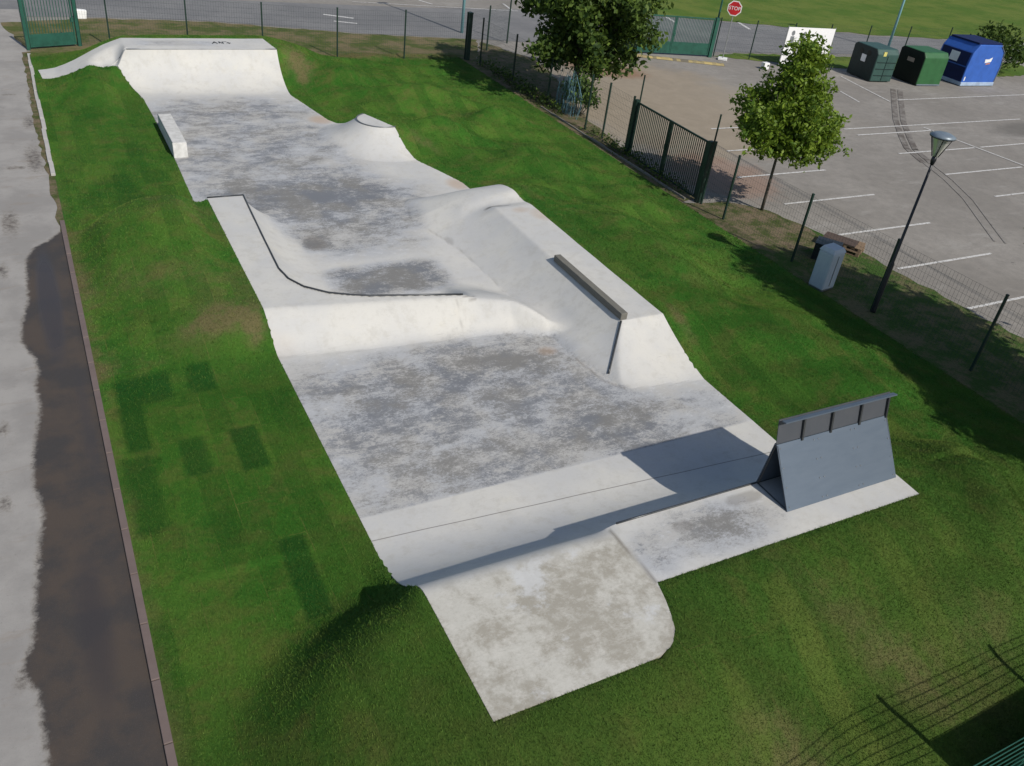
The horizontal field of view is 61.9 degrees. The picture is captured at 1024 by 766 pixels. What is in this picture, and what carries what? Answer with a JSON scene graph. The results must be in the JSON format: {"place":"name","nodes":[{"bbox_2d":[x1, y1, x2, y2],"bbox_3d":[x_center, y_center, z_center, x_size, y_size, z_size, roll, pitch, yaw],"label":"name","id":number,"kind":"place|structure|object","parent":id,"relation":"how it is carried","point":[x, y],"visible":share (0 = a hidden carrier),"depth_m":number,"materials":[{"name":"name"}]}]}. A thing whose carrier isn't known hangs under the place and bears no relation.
{"place":"outdoors","nodes":[
{"label":"outdoors","id":0,"kind":"place"},
{"bbox_2d":[0,9,167,765],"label":"path","id":1,"kind":"structure","parent":0,"point":[76,689],"depth_m":13.31,"materials":[{"name":"concrete"}]},
{"bbox_2d":[22,52,63,230],"bbox_3d":[-15.204,-8.436,27.540,0.455,0.001,17.200,-11,38,-26],"label":"soil strip","id":2,"kind":"object","parent":1,"relation":"on","point":[54,193],"visible":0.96,"depth_m":26.43,"materials":[{"name":"soil"}]},
{"bbox_2d":[0,0,1023,55],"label":"road","id":3,"kind":"structure","parent":0,"point":[522,26],"depth_m":45.85,"materials":[{"name":"grey asphalt"}]},
{"bbox_2d":[460,0,465,32],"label":"blue mast","id":4,"kind":"object","parent":3,"relation":"on","point":[462,17],"visible":0.82,"depth_m":44.84,"materials":[{"name":"teal metal"}]},
{"bbox_2d":[887,0,904,45],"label":"green mast","id":5,"kind":"object","parent":3,"relation":"on","point":[896,23],"depth_m":54.29,"materials":[{"name":"metal"}]},
{"bbox_2d":[20,0,1023,520],"bbox_3d":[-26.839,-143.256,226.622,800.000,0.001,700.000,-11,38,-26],"label":"ground","id":6,"kind":"structure","parent":0,"point":[884,168],"depth_m":34.17,"materials":[{"name":"grey asphalt"}]},
{"bbox_2d":[27,53,55,175],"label":"kerb","id":7,"kind":"structure","parent":6,"relation":"on","point":[47,147],"depth_m":27.38,"materials":[{"name":"grey concrete"}]},
{"bbox_2d":[17,0,81,49],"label":"single gate","id":8,"kind":"structure","parent":6,"relation":"on","point":[51,39],"depth_m":34.11,"materials":[{"name":"green metal"}]},
{"bbox_2d":[60,220,177,765],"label":"kerb","id":9,"kind":"structure","parent":6,"relation":"on","point":[169,748],"depth_m":13.15,"materials":[{"name":"grey concrete"}]},
{"bbox_2d":[0,18,478,59],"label":"verge back","id":10,"kind":"object","parent":6,"relation":"on","point":[413,45],"visible":0.65,"depth_m":39.92,"materials":[{"name":"brown plant"}]},
{"bbox_2d":[77,9,86,18],"bbox_3d":[-19.550,-16.736,38.688,0.516,0.414,0.236,-11,38,-26],"label":"white sack","id":11,"kind":"object","parent":10,"relation":"on","point":[81,13],"visible":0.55,"depth_m":38.65,"materials":[{"name":"white plastic"}]},
{"bbox_2d":[75,0,467,59],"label":"wire fence","id":12,"kind":"object","parent":10,"relation":"on","point":[339,52],"visible":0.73,"depth_m":36.94,"materials":[{"name":"grey metal"}]},
{"bbox_2d":[363,2,513,10],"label":"parking line","id":13,"kind":"object","parent":6,"relation":"on","point":[435,6],"visible":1,"depth_m":50.33,"materials":[{"name":"paint"}]},
{"bbox_2d":[465,12,473,59],"bbox_3d":[-2.022,-16.228,40.045,0.200,2.180,0.200,-11,38,-26],"label":"corner post","id":14,"kind":"object","parent":6,"relation":"on","point":[469,35],"visible":1,"depth_m":39.95,"materials":[{"name":"metal"}]},
{"bbox_2d":[469,0,511,52],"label":"wire fence","id":15,"kind":"object","parent":6,"relation":"on","point":[508,22],"visible":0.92,"depth_m":42.39,"materials":[{"name":"grey metal"}]},
{"bbox_2d":[464,42,693,201],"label":"verge","id":16,"kind":"structure","parent":6,"relation":"on","point":[529,100],"depth_m":37.43,"materials":[{"name":"green plant"}]},
{"bbox_2d":[471,55,564,114],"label":"weeds","id":17,"kind":"object","parent":16,"relation":"on","point":[528,90],"visible":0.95,"depth_m":36.87,"materials":[{"name":"green plant"}]},
{"bbox_2d":[479,18,635,152],"bbox_3d":[1.502,-12.562,35.314,0.200,2.160,11.999,-12,38,-27],"label":"wire fence","id":18,"kind":"object","parent":16,"relation":"on","point":[590,91],"visible":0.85,"depth_m":34.29,"materials":[{"name":"grey"}]},
{"bbox_2d":[556,68,581,116],"bbox_3d":[2.320,-11.835,34.670,0.352,1.723,1.994,-11,38,-26],"label":"netting","id":19,"kind":"object","parent":18,"relation":"hanging from","point":[567,100],"visible":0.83,"depth_m":34.64,"materials":[{"name":"blue"}]},
{"bbox_2d":[559,64,601,114],"bbox_3d":[2.794,-11.993,34.811,1.558,1.998,2.583,-11,38,-26],"label":"shrub","id":20,"kind":"object","parent":16,"relation":"on","point":[585,96],"visible":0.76,"depth_m":34.41,"materials":[{"name":"green plant"}]},
{"bbox_2d":[540,106,685,198],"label":"kerb","id":21,"kind":"structure","parent":16,"relation":"on","point":[630,163],"depth_m":31.17,"materials":[{"name":"concrete"}]},
{"bbox_2d":[580,121,686,193],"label":"weeds","id":22,"kind":"object","parent":16,"relation":"on","point":[613,145],"visible":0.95,"depth_m":30.84,"materials":[{"name":"green plant"}]},
{"bbox_2d":[514,0,673,100],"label":"tree","id":23,"kind":"object","parent":6,"relation":"on","point":[593,34],"visible":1,"depth_m":34.25,"materials":[{"name":"green plant"}]},
{"bbox_2d":[624,75,721,202],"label":"double gate","id":24,"kind":"structure","parent":6,"relation":"on","point":[703,170],"depth_m":29.15,"materials":[{"name":"black metal"}]},
{"bbox_2d":[638,14,720,57],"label":"entrance gate","id":25,"kind":"structure","parent":6,"relation":"on","point":[684,47],"depth_m":46.48,"materials":[{"name":"green metal"}]},
{"bbox_2d":[637,54,724,65],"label":"speed bump","id":26,"kind":"object","parent":6,"relation":"on","point":[685,60],"visible":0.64,"depth_m":45.75,"materials":[{"name":"rubber"}]},
{"bbox_2d":[718,0,722,16],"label":"gate mast","id":27,"kind":"object","parent":6,"relation":"on","point":[720,8],"visible":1,"depth_m":46.22,"materials":[{"name":"green metal"}]},
{"bbox_2d":[718,1,741,60],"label":"stop sign","id":28,"kind":"object","parent":6,"relation":"on","point":[734,8],"visible":1,"depth_m":45.68,"materials":[{"name":"red metal"}]},
{"bbox_2d":[684,201,818,250],"bbox_3d":[7.991,-5.036,27.261,3.501,0.001,4.400,-11,38,-26],"label":"verge end","id":29,"kind":"object","parent":6,"relation":"on","point":[753,239],"visible":0.85,"depth_m":27.16,"materials":[{"name":"soil"}]},
{"bbox_2d":[729,29,852,210],"bbox_3d":[8.701,-8.131,26.942,3.885,5.744,3.961,8,34,0],"label":"young tree","id":30,"kind":"object","parent":29,"relation":"on","point":[789,114],"visible":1,"depth_m":25.82,"materials":[{"name":"green plant"}]},
{"bbox_2d":[761,62,769,69],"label":"white box","id":31,"kind":"object","parent":6,"relation":"on","point":[766,64],"visible":0.76,"depth_m":46.28,"materials":[{"name":"white plastic"}]},
{"bbox_2d":[738,169,824,177],"bbox_3d":[10.116,-7.823,31.872,4.400,0.001,0.100,-11,38,-26],"label":"parking line","id":32,"kind":"object","parent":6,"relation":"on","point":[782,173],"visible":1,"depth_m":31.88,"materials":[{"name":"paint"}]},
{"bbox_2d":[778,27,835,64],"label":"banner","id":33,"kind":"object","parent":6,"relation":"on","point":[792,33],"visible":0.48,"depth_m":47.27,"materials":[{"name":"white plastic"}]},
{"bbox_2d":[784,194,873,204],"bbox_3d":[11.247,-6.489,30.113,4.400,0.001,0.100,-11,38,-26],"label":"parking line","id":34,"kind":"object","parent":6,"relation":"on","point":[830,199],"visible":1,"depth_m":30.16,"materials":[{"name":"paint"}]},
{"bbox_2d":[712,17,984,60],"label":"wire fence","id":35,"kind":"object","parent":6,"relation":"on","point":[822,27],"visible":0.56,"depth_m":49.35,"materials":[{"name":"teal"}]},
{"bbox_2d":[841,76,890,101],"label":"parking line","id":36,"kind":"object","parent":6,"relation":"on","point":[866,89],"visible":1,"depth_m":45.25,"materials":[{"name":"paint"}]},
{"bbox_2d":[846,41,898,81],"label":"recycling container","id":37,"kind":"object","parent":6,"relation":"on","point":[873,61],"visible":1,"depth_m":46.78,"materials":[{"name":"green plastic"}]},
{"bbox_2d":[838,222,929,234],"bbox_3d":[12.405,-5.123,28.312,4.400,0.001,0.100,-11,38,-26],"label":"parking line","id":38,"kind":"object","parent":6,"relation":"on","point":[884,228],"visible":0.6,"depth_m":28.29,"materials":[{"name":"paint"}]},
{"bbox_2d":[756,218,1023,424],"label":"verge side","id":39,"kind":"object","parent":6,"relation":"on","point":[1008,398],"visible":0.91,"depth_m":22.69,"materials":[{"name":"green plant"}]},
{"bbox_2d":[809,243,845,291],"bbox_3d":[8.690,-3.193,23.536,0.548,1.250,0.491,-17,41,-32],"label":"litter bin","id":40,"kind":"object","parent":39,"relation":"on","point":[827,266],"visible":1,"depth_m":23.34,"materials":[{"name":"paint"}]},
{"bbox_2d":[842,245,864,256],"bbox_3d":[10.303,-4.190,26.358,0.984,0.126,0.656,26,38,25],"label":"pallet","id":41,"kind":"object","parent":39,"relation":"on","point":[855,255],"visible":0.25,"depth_m":26.08,"materials":[{"name":"brown wood"}]},
{"bbox_2d":[842,241,865,252],"bbox_3d":[10.318,-4.297,26.286,0.984,0.126,0.656,23,36,22],"label":"pallet","id":42,"kind":"object","parent":41,"relation":"on","point":[861,244],"visible":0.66,"depth_m":26.02,"materials":[{"name":"brown wood"}]},
{"bbox_2d":[823,231,858,247],"bbox_3d":[10.127,-4.422,26.280,1.000,0.030,0.560,24,37,23],"label":"board","id":43,"kind":"object","parent":42,"relation":"on","point":[845,240],"visible":0.86,"depth_m":26.25,"materials":[{"name":"brown wood"}]},
{"bbox_2d":[870,131,956,312],"bbox_3d":[9.986,-3.922,21.619,0.607,4.867,0.607,-11,38,-26],"label":"street lamp","id":44,"kind":"object","parent":39,"relation":"on","point":[941,141],"visible":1,"depth_m":20.88,"materials":[{"name":"black metal"}]},
{"bbox_2d":[858,130,930,134],"bbox_3d":[17.346,-11.319,38.591,4.920,0.001,0.100,-11,38,-26],"label":"parking line","id":45,"kind":"object","parent":6,"relation":"on","point":[893,132],"visible":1,"depth_m":38.57,"materials":[{"name":"paint"}]},
{"bbox_2d":[891,89,925,162],"bbox_3d":[18.493,-12.522,40.630,0.778,0.001,13.344,14,34,10],"label":"tyre mark","id":46,"kind":"object","parent":6,"relation":"on","point":[897,123],"visible":1,"depth_m":39.70,"materials":[{"name":"rubber"}]},
{"bbox_2d":[898,90,929,162],"bbox_3d":[18.844,-12.452,40.598,0.768,0.001,13.223,14,34,10],"label":"tyre mark","id":47,"kind":"object","parent":6,"relation":"on","point":[906,128],"visible":0.96,"depth_m":39.66,"materials":[{"name":"rubber"}]},
{"bbox_2d":[892,45,948,85],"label":"recycling container","id":48,"kind":"object","parent":6,"relation":"on","point":[921,65],"visible":1,"depth_m":47.32,"materials":[{"name":"green paint"}]},
{"bbox_2d":[846,119,1017,128],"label":"parking line","id":49,"kind":"object","parent":6,"relation":"on","point":[929,124],"visible":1,"depth_m":40.49,"materials":[{"name":"paint"}]},
{"bbox_2d":[899,147,973,153],"bbox_3d":[18.417,-10.055,36.924,4.920,0.001,0.100,-11,38,-26],"label":"parking line","id":50,"kind":"object","parent":6,"relation":"on","point":[930,151],"visible":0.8,"depth_m":36.64,"materials":[{"name":"paint"}]},
{"bbox_2d":[898,253,991,268],"bbox_3d":[13.522,-3.806,26.574,4.400,0.001,0.100,-11,38,-26],"label":"parking line","id":51,"kind":"object","parent":6,"relation":"on","point":[945,260],"visible":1,"depth_m":26.58,"materials":[{"name":"paint"}]},
{"bbox_2d":[922,162,995,241],"bbox_3d":[16.691,-6.877,31.822,0.403,0.001,8.023,9,34,1],"label":"tyre mark","id":52,"kind":"object","parent":6,"relation":"on","point":[968,205],"visible":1,"depth_m":30.93,"materials":[{"name":"black rubber"}]},
{"bbox_2d":[899,94,1023,99],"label":"parking line","id":53,"kind":"object","parent":6,"relation":"on","point":[956,97],"visible":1,"depth_m":46.06,"materials":[{"name":"paint"}]},
{"bbox_2d":[933,165,1005,242],"bbox_3d":[17.046,-6.829,31.823,0.405,0.001,8.103,9,34,1],"label":"tyre mark","id":54,"kind":"object","parent":6,"relation":"on","point":[977,206],"visible":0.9,"depth_m":31.13,"materials":[{"name":"black rubber"}]},
{"bbox_2d":[941,34,1004,85],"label":"recycling container","id":55,"kind":"object","parent":6,"relation":"on","point":[974,60],"visible":0.93,"depth_m":48.58,"materials":[{"name":"blue metal"}]},
{"bbox_2d":[923,127,1023,165],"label":"parking line","id":56,"kind":"object","parent":6,"relation":"on","point":[981,149],"visible":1,"depth_m":37.80,"materials":[{"name":"paint"}]},
{"bbox_2d":[946,167,1021,174],"bbox_3d":[19.511,-8.765,35.222,4.920,0.001,0.100,-11,38,-26],"label":"parking line","id":57,"kind":"object","parent":6,"relation":"on","point":[983,170],"visible":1,"depth_m":35.20,"materials":[{"name":"paint"}]},
{"bbox_2d":[967,296,1023,308],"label":"parking line","id":58,"kind":"object","parent":6,"relation":"on","point":[1011,299],"visible":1,"depth_m":24.33,"materials":[{"name":"paint"}]},
{"bbox_2d":[974,737,1023,765],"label":"slatted barrier","id":59,"kind":"object","parent":6,"relation":"on","point":[1019,761],"visible":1,"depth_m":10.06,"materials":[{"name":"teal metal"}]},
{"bbox_2d":[981,143,1023,147],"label":"parking line","id":60,"kind":"object","parent":6,"relation":"on","point":[1002,145],"visible":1,"depth_m":38.87,"materials":[{"name":"paint"}]},
{"bbox_2d":[995,192,1023,196],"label":"parking line","id":61,"kind":"object","parent":6,"relation":"on","point":[1009,194],"visible":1,"depth_m":32.91,"materials":[{"name":"paint"}]},
{"bbox_2d":[30,34,1023,765],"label":"lawn","id":62,"kind":"structure","parent":0,"point":[246,313],"depth_m":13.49,"materials":[{"name":"green plant"}]},
{"bbox_2d":[38,38,918,720],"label":"skatepark","id":63,"kind":"structure","parent":62,"relation":"on","point":[546,468],"depth_m":17.83,"materials":[{"name":"concrete"}]},
{"bbox_2d":[157,114,187,157],"bbox_3d":[-10.851,-7.921,27.277,0.425,0.456,2.916,-11,38,-26],"label":"grind box","id":64,"kind":"object","parent":63,"relation":"on","point":[173,136],"visible":1,"depth_m":26.74,"materials":[{"name":"concrete"}]},
{"bbox_2d":[554,254,627,319],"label":"ledge beam","id":65,"kind":"structure","parent":63,"relation":"on","point":[595,291],"depth_m":20.28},
{"bbox_2d":[756,392,897,511],"bbox_3d":[5.452,1.090,14.181,2.550,1.369,0.772,-11,38,-26],"label":"wall ride","id":66,"kind":"object","parent":63,"relation":"on","point":[816,456],"depth_m":14.18,"materials":[{"name":"grey metal"}]},
{"bbox_2d":[700,141,1023,392],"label":"wire fence","id":67,"kind":"object","parent":62,"relation":"on","point":[1004,301],"visible":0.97,"depth_m":22.77,"materials":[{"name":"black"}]},
{"bbox_2d":[619,38,637,56],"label":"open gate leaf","id":68,"kind":"object","parent":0,"point":[632,46],"depth_m":43.87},
{"bbox_2d":[811,236,842,259],"bbox_3d":[9.381,-3.947,25.456,0.740,0.530,0.640,21,36,19],"label":"trash can","id":69,"kind":"object","parent":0,"point":[818,242],"visible":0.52,"depth_m":25.34,"materials":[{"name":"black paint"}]},
{"bbox_2d":[820,60,834,71],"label":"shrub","id":70,"kind":"object","parent":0,"point":[828,66],"visible":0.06,"depth_m":47.08,"materials":[{"name":"green plant"}]},
{"bbox_2d":[645,0,1023,42],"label":"field","id":71,"kind":"structure","parent":0,"point":[929,16],"depth_m":66.35,"materials":[{"name":"green plant"}]},
{"bbox_2d":[717,53,1023,75],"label":"grass verge","id":72,"kind":"structure","parent":0,"point":[842,62],"depth_m":49.84,"materials":[{"name":"green plant"}]},
{"bbox_2d":[970,20,1023,74],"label":"shrub","id":73,"kind":"object","parent":72,"relation":"on","point":[1016,53],"visible":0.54,"depth_m":52.31,"materials":[{"name":"green plant"}]}
]}

